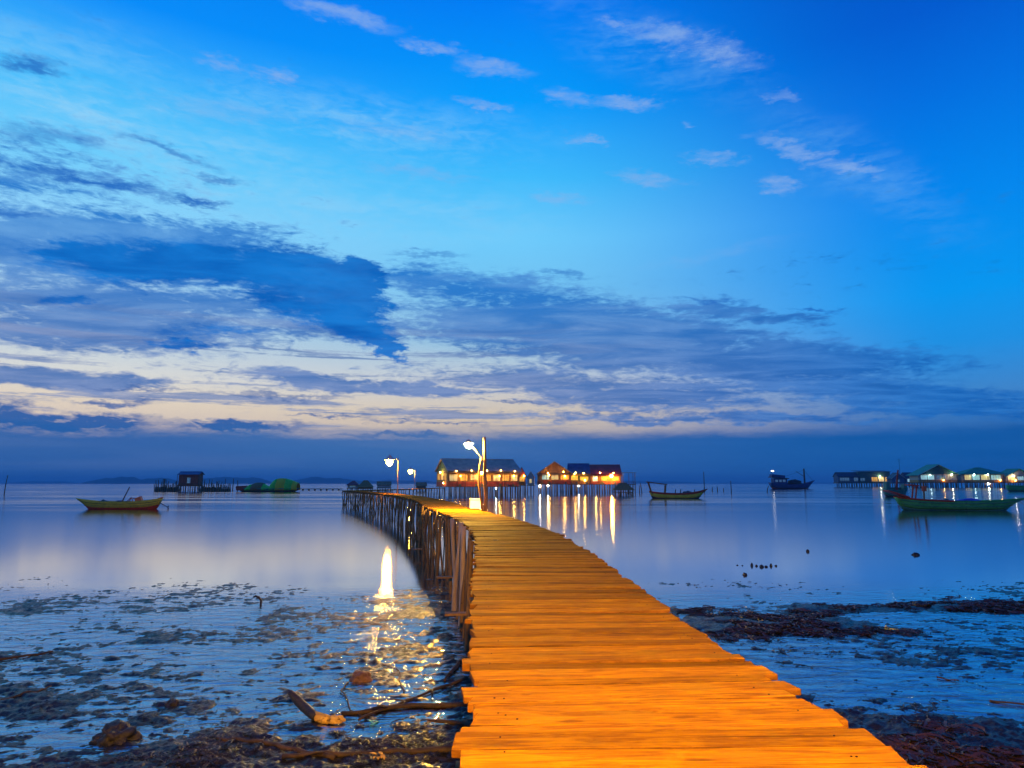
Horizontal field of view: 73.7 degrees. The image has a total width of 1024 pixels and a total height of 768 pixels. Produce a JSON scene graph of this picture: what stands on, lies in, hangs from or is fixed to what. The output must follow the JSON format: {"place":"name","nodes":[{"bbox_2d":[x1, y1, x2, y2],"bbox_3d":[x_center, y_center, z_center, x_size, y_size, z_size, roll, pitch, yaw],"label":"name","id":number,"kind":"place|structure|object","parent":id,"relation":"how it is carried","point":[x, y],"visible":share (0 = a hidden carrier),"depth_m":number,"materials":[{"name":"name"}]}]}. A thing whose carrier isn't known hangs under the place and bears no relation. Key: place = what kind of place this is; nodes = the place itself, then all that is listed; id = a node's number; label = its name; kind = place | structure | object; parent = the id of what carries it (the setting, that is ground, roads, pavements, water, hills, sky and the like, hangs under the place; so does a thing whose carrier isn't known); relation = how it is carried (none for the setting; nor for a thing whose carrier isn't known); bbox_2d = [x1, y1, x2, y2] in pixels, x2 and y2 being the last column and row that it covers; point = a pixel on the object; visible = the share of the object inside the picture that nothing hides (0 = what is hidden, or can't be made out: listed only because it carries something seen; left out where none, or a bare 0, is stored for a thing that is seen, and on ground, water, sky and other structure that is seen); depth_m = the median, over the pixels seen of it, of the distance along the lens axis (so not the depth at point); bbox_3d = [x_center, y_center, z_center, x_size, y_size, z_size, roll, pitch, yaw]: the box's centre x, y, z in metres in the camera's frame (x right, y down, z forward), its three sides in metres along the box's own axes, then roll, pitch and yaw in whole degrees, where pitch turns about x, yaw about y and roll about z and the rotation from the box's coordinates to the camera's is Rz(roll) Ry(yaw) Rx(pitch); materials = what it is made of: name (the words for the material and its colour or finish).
{"place":"outdoors","nodes":[
{"label":"outdoors","id":0,"kind":"place"},
{"bbox_2d":[0,477,850,483],"bbox_3d":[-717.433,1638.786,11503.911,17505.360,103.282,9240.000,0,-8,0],"label":"hills","id":1,"kind":"structure","parent":0,"point":[219,480],"depth_m":8288.44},
{"bbox_2d":[0,484,1023,767],"bbox_3d":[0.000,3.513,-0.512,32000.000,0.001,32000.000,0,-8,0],"label":"water","id":2,"kind":"structure","parent":0,"point":[322,546],"depth_m":26.31,"materials":[{"name":"blue liquid"}]},
{"bbox_2d":[76,487,168,508],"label":"longtail boat","id":3,"kind":"object","parent":2,"relation":"on","point":[139,503],"visible":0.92,"depth_m":94.89,"materials":[{"name":"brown wood"}]},
{"bbox_2d":[154,479,180,490],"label":"net pen","id":4,"kind":"object","parent":2,"relation":"on","point":[163,487],"visible":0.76,"depth_m":315.69,"materials":[{"name":"brown wood"}]},
{"bbox_2d":[176,471,204,490],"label":"fish farm hut","id":5,"kind":"object","parent":2,"relation":"on","point":[189,478],"visible":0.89,"depth_m":316.15,"materials":[{"name":"brown wood"}]},
{"bbox_2d":[198,479,220,490],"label":"net pen","id":6,"kind":"object","parent":2,"relation":"on","point":[206,488],"visible":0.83,"depth_m":315.69,"materials":[{"name":"brown wood"}]},
{"bbox_2d":[218,479,230,490],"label":"net pen","id":7,"kind":"object","parent":2,"relation":"on","point":[224,488],"visible":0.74,"depth_m":315.73,"materials":[{"name":"brown wood"}]},
{"bbox_2d":[235,478,299,491],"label":"covered barge","id":8,"kind":"object","parent":2,"relation":"on","point":[282,485],"visible":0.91,"depth_m":293.79,"materials":[{"name":"metal"}]},
{"bbox_2d":[347,481,359,489],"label":"stilt house","id":9,"kind":"structure","parent":2,"relation":"on","point":[352,485],"depth_m":315.62,"materials":[{"name":"grey wood"}]},
{"bbox_2d":[357,480,373,489],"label":"thatched hut","id":10,"kind":"object","parent":2,"relation":"on","point":[365,484],"visible":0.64,"depth_m":302.69,"materials":[{"name":"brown wood"}]},
{"bbox_2d":[377,481,391,490],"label":"stilt house","id":11,"kind":"structure","parent":2,"relation":"on","point":[384,484],"depth_m":323.20,"materials":[{"name":"grey wood"}]},
{"bbox_2d":[345,488,442,504],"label":"walkway","id":12,"kind":"structure","parent":2,"relation":"on","point":[384,490],"depth_m":152.29,"materials":[{"name":"brown wood"}]},
{"bbox_2d":[408,467,414,488],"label":"street lamp","id":13,"kind":"object","parent":12,"relation":"on","point":[410,469],"visible":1,"depth_m":147.55,"materials":[{"name":"glass"}]},
{"bbox_2d":[415,482,426,490],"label":"stilt house","id":14,"kind":"structure","parent":2,"relation":"on","point":[421,485],"depth_m":323.29,"materials":[{"name":"grey wood"}]},
{"bbox_2d":[435,458,521,495],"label":"stilt house","id":15,"kind":"structure","parent":2,"relation":"in","point":[462,473],"depth_m":196.68,"materials":[{"name":"brown wood"}]},
{"bbox_2d":[449,474,457,480],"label":"window","id":16,"kind":"structure","parent":15,"relation":"in","point":[452,477],"depth_m":192.71,"materials":[{"name":"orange glass"}]},
{"bbox_2d":[460,474,467,480],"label":"window","id":17,"kind":"structure","parent":15,"relation":"in","point":[462,478],"depth_m":193.77,"materials":[{"name":"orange glass"}]},
{"bbox_2d":[470,474,477,479],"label":"window","id":18,"kind":"structure","parent":15,"relation":"in","point":[471,475],"depth_m":194.91,"materials":[{"name":"yellow glass"}]},
{"bbox_2d":[493,474,499,480],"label":"window","id":19,"kind":"structure","parent":15,"relation":"in","point":[496,477],"depth_m":197.26,"materials":[{"name":"yellow glass"}]},
{"bbox_2d":[502,475,508,480],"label":"window","id":20,"kind":"structure","parent":15,"relation":"in","point":[506,476],"depth_m":198.34,"materials":[{"name":"orange glass"}]},
{"bbox_2d":[511,475,516,480],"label":"window","id":21,"kind":"structure","parent":15,"relation":"in","point":[514,478],"depth_m":199.22,"materials":[{"name":"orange glass"}]},
{"bbox_2d":[518,467,526,494],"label":"stilt house","id":22,"kind":"structure","parent":2,"relation":"on","point":[522,479],"depth_m":210.13,"materials":[{"name":"brown wood"}]},
{"bbox_2d":[527,471,534,493],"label":"stilt house","id":23,"kind":"structure","parent":2,"relation":"on","point":[530,480],"depth_m":224.84,"materials":[{"name":"brown wood"}]},
{"bbox_2d":[536,461,573,493],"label":"stilt house","id":24,"kind":"structure","parent":2,"relation":"in","point":[554,472],"depth_m":233.98,"materials":[{"name":"brown wood"}]},
{"bbox_2d":[551,475,558,479],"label":"window","id":25,"kind":"structure","parent":24,"relation":"in","point":[553,477],"depth_m":234.11,"materials":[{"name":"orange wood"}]},
{"bbox_2d":[560,475,568,479],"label":"window","id":26,"kind":"structure","parent":24,"relation":"in","point":[563,477],"depth_m":234.11,"materials":[{"name":"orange glass"}]},
{"bbox_2d":[567,463,590,493],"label":"stilt house","id":27,"kind":"structure","parent":2,"relation":"on","point":[580,477],"depth_m":237.84,"materials":[{"name":"blue wood"}]},
{"bbox_2d":[589,464,621,493],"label":"stilt house","id":28,"kind":"structure","parent":2,"relation":"on","point":[606,474],"depth_m":239.72,"materials":[{"name":"brown wood"}]},
{"bbox_2d":[601,476,606,480],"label":"window","id":29,"kind":"structure","parent":28,"relation":"in","point":[603,478],"depth_m":239.89,"materials":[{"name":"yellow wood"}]},
{"bbox_2d":[613,476,618,480],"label":"window","id":30,"kind":"structure","parent":28,"relation":"in","point":[615,478],"depth_m":239.89,"materials":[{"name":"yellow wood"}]},
{"bbox_2d":[612,483,633,495],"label":"thatched hut","id":31,"kind":"object","parent":2,"relation":"on","point":[623,486],"visible":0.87,"depth_m":200.99,"materials":[{"name":"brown wood"}]},
{"bbox_2d":[621,472,635,493],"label":"open porch","id":32,"kind":"object","parent":2,"relation":"on","point":[633,484],"visible":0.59,"depth_m":237.50,"materials":[{"name":"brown wood"}]},
{"bbox_2d":[342,490,926,767],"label":"pier","id":33,"kind":"structure","parent":2,"relation":"on","point":[579,656],"depth_m":4.11,"materials":[{"name":"brown wood"}]},
{"bbox_2d":[385,454,398,493],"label":"street lamp","id":34,"kind":"object","parent":33,"relation":"on","point":[389,459],"visible":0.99,"depth_m":74.63,"materials":[{"name":"metal"}]},
{"bbox_2d":[469,498,480,508],"bbox_3d":[-1.676,5.385,30.716,0.576,0.472,0.410,1,-8,-7],"label":"cooler box","id":35,"kind":"object","parent":33,"relation":"on","point":[474,503],"visible":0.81,"depth_m":30.54,"materials":[{"name":"white plastic"}]},
{"bbox_2d":[464,437,487,510],"bbox_3d":[-1.533,3.964,28.783,1.029,3.452,0.400,0,-8,-3],"label":"street lamp","id":36,"kind":"object","parent":33,"relation":"on","point":[468,442],"visible":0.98,"depth_m":28.77,"materials":[{"name":"brown wood"}]},
{"bbox_2d":[646,481,706,498],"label":"canopy boat","id":37,"kind":"object","parent":2,"relation":"on","point":[680,495],"visible":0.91,"depth_m":161.49,"materials":[{"name":"wood"}]},
{"bbox_2d":[768,469,814,488],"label":"trawler","id":38,"kind":"object","parent":2,"relation":"on","point":[778,481],"visible":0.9,"depth_m":453.57,"materials":[{"name":"teal"}]},
{"bbox_2d":[832,472,859,486],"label":"stilt house","id":39,"kind":"structure","parent":2,"relation":"on","point":[846,477],"depth_m":701.11,"materials":[{"name":"brown wood"}]},
{"bbox_2d":[839,477,849,480],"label":"window","id":40,"kind":"structure","parent":39,"relation":"in","point":[841,478],"depth_m":701.13,"materials":[{"name":"teal"}]},
{"bbox_2d":[856,471,890,486],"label":"stilt house","id":41,"kind":"structure","parent":2,"relation":"on","point":[872,477],"depth_m":701.51,"materials":[{"name":"brown wood"}]},
{"bbox_2d":[882,470,906,496],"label":"teal boat","id":42,"kind":"object","parent":2,"relation":"on","point":[901,490],"visible":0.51,"depth_m":184.85,"materials":[{"name":"wood"}]},
{"bbox_2d":[886,473,905,486],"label":"stilt house","id":43,"kind":"structure","parent":2,"relation":"on","point":[891,478],"depth_m":668.63,"materials":[{"name":"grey wood"}]},
{"bbox_2d":[901,472,919,486],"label":"stilt house","id":44,"kind":"structure","parent":2,"relation":"on","point":[904,474],"depth_m":668.77,"materials":[{"name":"brown wood"}]},
{"bbox_2d":[906,464,961,487],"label":"stilt house","id":45,"kind":"structure","parent":2,"relation":"in","point":[931,474],"depth_m":586.89,"materials":[{"name":"teal wood"}]},
{"bbox_2d":[920,475,934,479],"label":"window","id":46,"kind":"structure","parent":45,"relation":"in","point":[923,477],"depth_m":586.82,"materials":[{"name":"white glass"}]},
{"bbox_2d":[936,475,945,479],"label":"window","id":47,"kind":"structure","parent":45,"relation":"in","point":[939,477],"depth_m":586.82,"materials":[{"name":"teal"}]},
{"bbox_2d":[883,482,1023,510],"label":"green boat","id":48,"kind":"object","parent":2,"relation":"on","point":[904,502],"visible":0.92,"depth_m":90.54,"materials":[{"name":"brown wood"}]},
{"bbox_2d":[956,467,1006,487],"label":"stilt house","id":49,"kind":"structure","parent":2,"relation":"on","point":[977,475],"depth_m":586.72,"materials":[{"name":"teal wood"}]},
{"bbox_2d":[964,475,970,479],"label":"window","id":50,"kind":"structure","parent":49,"relation":"in","point":[967,477],"depth_m":586.82,"materials":[{"name":"yellow glass"}]},
{"bbox_2d":[972,475,979,479],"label":"window","id":51,"kind":"structure","parent":49,"relation":"in","point":[975,477],"depth_m":586.82,"materials":[{"name":"teal"}]},
{"bbox_2d":[981,475,989,479],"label":"window","id":52,"kind":"structure","parent":49,"relation":"in","point":[983,477],"depth_m":586.82,"materials":[{"name":"yellow glass"}]},
{"bbox_2d":[991,475,1000,479],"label":"window","id":53,"kind":"structure","parent":49,"relation":"in","point":[993,477],"depth_m":586.82,"materials":[{"name":"teal"}]},
{"bbox_2d":[998,468,1023,485],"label":"stilt house","id":54,"kind":"structure","parent":2,"relation":"on","point":[1013,476],"depth_m":586.75,"materials":[{"name":"brown wood"}]},
{"bbox_2d":[1008,476,1014,480],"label":"window","id":55,"kind":"structure","parent":54,"relation":"in","point":[1010,478],"depth_m":586.68,"materials":[{"name":"yellow glass"}]},
{"bbox_2d":[1017,476,1023,480],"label":"window","id":56,"kind":"structure","parent":54,"relation":"in","point":[1020,478],"depth_m":586.68,"materials":[{"name":"teal"}]},
{"bbox_2d":[1005,485,1023,491],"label":"green boat","id":57,"kind":"object","parent":2,"relation":"on","point":[1014,488],"visible":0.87,"depth_m":294.90,"materials":[{"name":"green wood"}]},
{"bbox_2d":[0,576,1023,767],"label":"ground","id":58,"kind":"structure","parent":0,"point":[1006,732],"depth_m":12.17,"materials":[{"name":"brown soil"}]},
{"bbox_2d":[0,685,51,699],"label":"stick","id":59,"kind":"object","parent":58,"relation":"on","point":[20,694],"visible":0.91,"depth_m":11.52,"materials":[{"name":"brown wood"}]},
{"bbox_2d":[0,651,52,660],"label":"stick","id":60,"kind":"object","parent":58,"relation":"on","point":[8,658],"visible":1,"depth_m":14.03,"materials":[{"name":"brown wood"}]},
{"bbox_2d":[89,719,141,745],"bbox_3d":[-5.509,4.868,9.544,0.658,0.280,0.475,0,-8,0],"label":"rock","id":61,"kind":"object","parent":58,"relation":"on","point":[118,732],"visible":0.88,"depth_m":9.46,"materials":[{"name":"brown stone"}]},
{"bbox_2d":[164,699,178,706],"bbox_3d":[-5.477,5.145,11.018,0.257,0.113,0.208,0,-8,0],"label":"rock","id":62,"kind":"object","parent":58,"relation":"on","point":[173,702],"visible":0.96,"depth_m":10.98,"materials":[{"name":"brown stone"}]},
{"bbox_2d":[4,600,463,767],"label":"seaweed","id":63,"kind":"object","parent":58,"relation":"on","point":[357,758],"visible":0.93,"depth_m":9.26,"materials":[{"name":"brown plant"}]},
{"bbox_2d":[253,595,261,604],"bbox_3d":[-7.512,6.528,20.139,0.275,0.587,0.074,0,-8,0],"label":"branch stub","id":64,"kind":"object","parent":58,"relation":"in","point":[258,597],"visible":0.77,"depth_m":20.14,"materials":[{"name":"brown wood"}]},
{"bbox_2d":[216,736,336,760],"bbox_3d":[-3.187,4.889,9.202,1.952,0.102,0.133,-3,-9,21],"label":"stick","id":65,"kind":"object","parent":58,"relation":"on","point":[331,756],"visible":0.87,"depth_m":9.18,"materials":[{"name":"brown wood"}]},
{"bbox_2d":[287,689,345,723],"bbox_3d":[-3.024,4.931,10.386,1.086,0.390,0.237,-4,-9,23],"label":"driftwood","id":66,"kind":"object","parent":58,"relation":"on","point":[305,707],"visible":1,"depth_m":10.29,"materials":[{"name":"brown wood"}]},
{"bbox_2d":[338,681,373,717],"bbox_3d":[-2.724,5.171,11.270,0.519,0.123,2.085,4,-9,-25],"label":"stick","id":67,"kind":"object","parent":58,"relation":"on","point":[348,701],"visible":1,"depth_m":11.07,"materials":[{"name":"brown wood"}]},
{"bbox_2d":[349,670,372,681],"bbox_3d":[-2.754,5.336,12.466,0.446,0.196,0.333,0,-8,0],"label":"rock","id":68,"kind":"object","parent":58,"relation":"on","point":[361,676],"visible":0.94,"depth_m":12.37,"materials":[{"name":"brown stone"}]},
{"bbox_2d":[282,742,451,758],"bbox_3d":[-1.882,4.836,8.977,2.201,0.134,0.342,1,-8,-8],"label":"stick","id":69,"kind":"object","parent":58,"relation":"on","point":[415,751],"visible":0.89,"depth_m":8.98,"materials":[{"name":"brown wood"}]},
{"bbox_2d":[367,719,378,724],"bbox_3d":[-2.055,5.055,10.204,0.188,0.068,0.156,4,-9,-28],"label":"plastic scrap","id":70,"kind":"object","parent":58,"relation":"on","point":[371,721],"visible":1,"depth_m":10.20,"materials":[{"name":"plastic"}]},
{"bbox_2d":[370,752,386,759],"bbox_3d":[-1.733,4.793,8.785,0.257,0.070,0.165,-2,-8,13],"label":"leaf scrap","id":71,"kind":"object","parent":58,"relation":"on","point":[382,755],"visible":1,"depth_m":8.77,"materials":[{"name":"orange plant"}]},
{"bbox_2d":[375,662,404,691],"bbox_3d":[-2.196,5.388,12.760,0.288,0.112,2.204,4,-9,-25],"label":"stick","id":72,"kind":"object","parent":58,"relation":"on","point":[399,677],"visible":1,"depth_m":12.79,"materials":[{"name":"brown wood"}]},
{"bbox_2d":[341,702,467,714],"bbox_3d":[-1.600,5.115,10.860,2.168,0.153,0.392,2,-9,-15],"label":"branch","id":73,"kind":"object","parent":58,"relation":"on","point":[422,705],"visible":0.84,"depth_m":10.87,"materials":[{"name":"brown wood"}]},
{"bbox_2d":[358,676,467,720],"bbox_3d":[-1.589,5.197,11.365,0.464,0.099,2.609,-7,-11,42],"label":"branch","id":74,"kind":"object","parent":58,"relation":"on","point":[421,695],"visible":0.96,"depth_m":11.41,"materials":[{"name":"brown wood"}]},
{"bbox_2d":[427,714,471,726],"bbox_3d":[-0.889,5.004,10.137,0.780,0.138,0.156,-3,-9,22],"label":"stick","id":75,"kind":"object","parent":58,"relation":"on","point":[464,723],"visible":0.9,"depth_m":10.15,"materials":[{"name":"brown wood"}]},
{"bbox_2d":[443,656,468,681],"bbox_3d":[-1.043,5.454,13.225,0.271,0.166,1.897,-2,-9,14],"label":"branch","id":76,"kind":"object","parent":58,"relation":"on","point":[455,667],"visible":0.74,"depth_m":13.04,"materials":[{"name":"brown wood"}]},
{"bbox_2d":[687,581,1001,728],"bbox_3d":[7.777,6.031,17.233,5.679,0.122,15.623,-2,-8,10],"label":"seaweed","id":77,"kind":"object","parent":58,"relation":"on","point":[890,716],"visible":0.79,"depth_m":11.61,"materials":[{"name":"black plant"}]},
{"bbox_2d":[670,595,1023,767],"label":"seaweed","id":78,"kind":"object","parent":58,"relation":"on","point":[941,751],"visible":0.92,"depth_m":16.06,"materials":[{"name":"black plant"}]},
{"bbox_2d":[907,600,931,606],"bbox_3d":[11.858,6.394,19.874,0.718,0.167,0.508,0,-8,0],"label":"rock","id":79,"kind":"object","parent":58,"relation":"on","point":[919,603],"visible":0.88,"depth_m":19.75,"materials":[{"name":"stone"}]},
{"bbox_2d":[937,676,958,680],"bbox_3d":[7.943,5.380,12.446,0.348,0.045,0.049,-7,-11,41],"label":"stick","id":80,"kind":"object","parent":58,"relation":"on","point":[947,679],"visible":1,"depth_m":12.43,"materials":[{"name":"brown wood"}]},
{"bbox_2d":[989,699,1023,704],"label":"stick","id":81,"kind":"object","parent":58,"relation":"on","point":[1008,702],"visible":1,"depth_m":11.10,"materials":[{"name":"brown wood"}]},
{"bbox_2d":[0,0,1023,483],"label":"sky","id":82,"kind":"structure","parent":0,"point":[270,240],"materials":[{"name":"blue"}]}
]}

